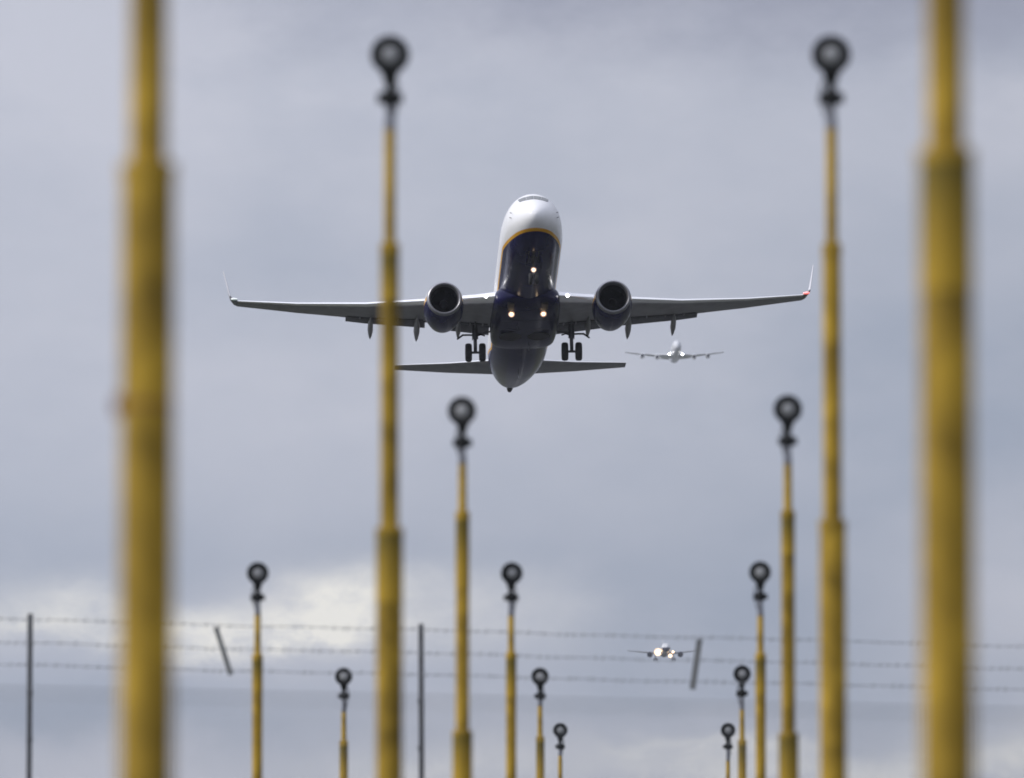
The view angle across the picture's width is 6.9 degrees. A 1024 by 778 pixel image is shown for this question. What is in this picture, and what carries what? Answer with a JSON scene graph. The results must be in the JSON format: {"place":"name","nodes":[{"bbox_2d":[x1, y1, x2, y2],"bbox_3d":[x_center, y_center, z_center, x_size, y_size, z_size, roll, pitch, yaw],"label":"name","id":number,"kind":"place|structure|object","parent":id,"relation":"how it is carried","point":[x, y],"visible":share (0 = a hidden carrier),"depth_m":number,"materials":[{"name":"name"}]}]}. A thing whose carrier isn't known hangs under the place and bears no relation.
{"place":"outdoors","nodes":[
{"label":"outdoors","id":0,"kind":"place"},
{"bbox_2d":[0,0,1023,777],"label":"sky","id":1,"kind":"structure","parent":0,"point":[678,147],"materials":[{"name":"grey"}]},
{"bbox_2d":[223,194,813,391],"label":"airliner","id":2,"kind":"object","parent":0,"point":[523,313],"visible":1,"depth_m":515.96,"materials":[{"name":"white paint"}]},
{"bbox_2d":[627,643,693,660],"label":"airliner","id":3,"kind":"object","parent":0,"point":[664,650],"visible":0.98,"depth_m":3846.30,"materials":[{"name":"white paint"}]},
{"bbox_2d":[624,340,723,362],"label":"airliner","id":4,"kind":"object","parent":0,"point":[674,355],"visible":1,"depth_m":5397.00,"materials":[{"name":"white paint"}]},
{"bbox_3d":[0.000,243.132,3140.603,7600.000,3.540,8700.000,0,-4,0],"label":"grass ground","id":5,"kind":"structure","parent":0,"visible":0},
{"bbox_2d":[113,0,175,777],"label":"approach light mast","id":6,"kind":"object","parent":5,"relation":"on","point":[144,405],"visible":1,"depth_m":35.56,"materials":[{"name":"metal"}]},
{"bbox_2d":[247,562,268,777],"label":"approach light mast","id":7,"kind":"object","parent":5,"relation":"on","point":[257,574],"visible":1,"depth_m":127.83,"materials":[{"name":"metal"}]},
{"bbox_2d":[335,668,351,777],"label":"approach light mast","id":8,"kind":"object","parent":5,"relation":"on","point":[343,680],"visible":0.93,"depth_m":158.90,"materials":[{"name":"metal"}]},
{"bbox_2d":[370,35,409,777],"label":"approach light mast","id":9,"kind":"object","parent":5,"relation":"on","point":[390,54],"visible":1,"depth_m":71.67,"materials":[{"name":"metal"}]},
{"bbox_2d":[448,397,475,777],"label":"approach light mast","id":10,"kind":"object","parent":5,"relation":"on","point":[461,412],"visible":1,"depth_m":97.77,"materials":[{"name":"metal"}]},
{"bbox_2d":[0,614,1023,777],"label":"security fence","id":11,"kind":"object","parent":5,"relation":"on","point":[420,698],"visible":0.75,"depth_m":140.98,"materials":[{"name":"grey metal"}]},
{"bbox_2d":[501,562,522,777],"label":"approach light mast","id":12,"kind":"object","parent":5,"relation":"on","point":[511,574],"visible":1,"depth_m":127.82,"materials":[{"name":"metal"}]},
{"bbox_2d":[531,668,548,777],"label":"approach light mast","id":13,"kind":"object","parent":5,"relation":"on","point":[540,673],"visible":0.88,"depth_m":158.91,"materials":[{"name":"metal"}]},
{"bbox_2d":[553,723,567,777],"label":"approach light mast","id":14,"kind":"object","parent":5,"relation":"on","point":[558,730],"visible":0.93,"depth_m":189.92,"materials":[{"name":"metal"}]},
{"bbox_2d":[721,723,734,777],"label":"approach light mast","id":15,"kind":"object","parent":5,"relation":"on","point":[725,729],"visible":0.79,"depth_m":189.92,"materials":[{"name":"metal"}]},
{"bbox_2d":[733,665,750,777],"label":"approach light mast","id":16,"kind":"object","parent":5,"relation":"on","point":[742,673],"visible":0.93,"depth_m":158.91,"materials":[{"name":"metal"}]},
{"bbox_2d":[749,561,770,777],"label":"approach light mast","id":17,"kind":"object","parent":5,"relation":"on","point":[760,573],"visible":1,"depth_m":127.83,"materials":[{"name":"metal"}]},
{"bbox_2d":[774,395,801,777],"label":"approach light mast","id":18,"kind":"object","parent":5,"relation":"on","point":[787,410],"visible":1,"depth_m":97.77,"materials":[{"name":"metal"}]},
{"bbox_2d":[812,35,850,777],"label":"approach light mast","id":19,"kind":"object","parent":5,"relation":"on","point":[831,55],"visible":1,"depth_m":71.66,"materials":[{"name":"metal"}]},
{"bbox_2d":[918,0,974,777],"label":"approach light mast","id":20,"kind":"object","parent":5,"relation":"on","point":[946,241],"visible":1,"depth_m":35.56,"materials":[{"name":"metal"}]}
]}

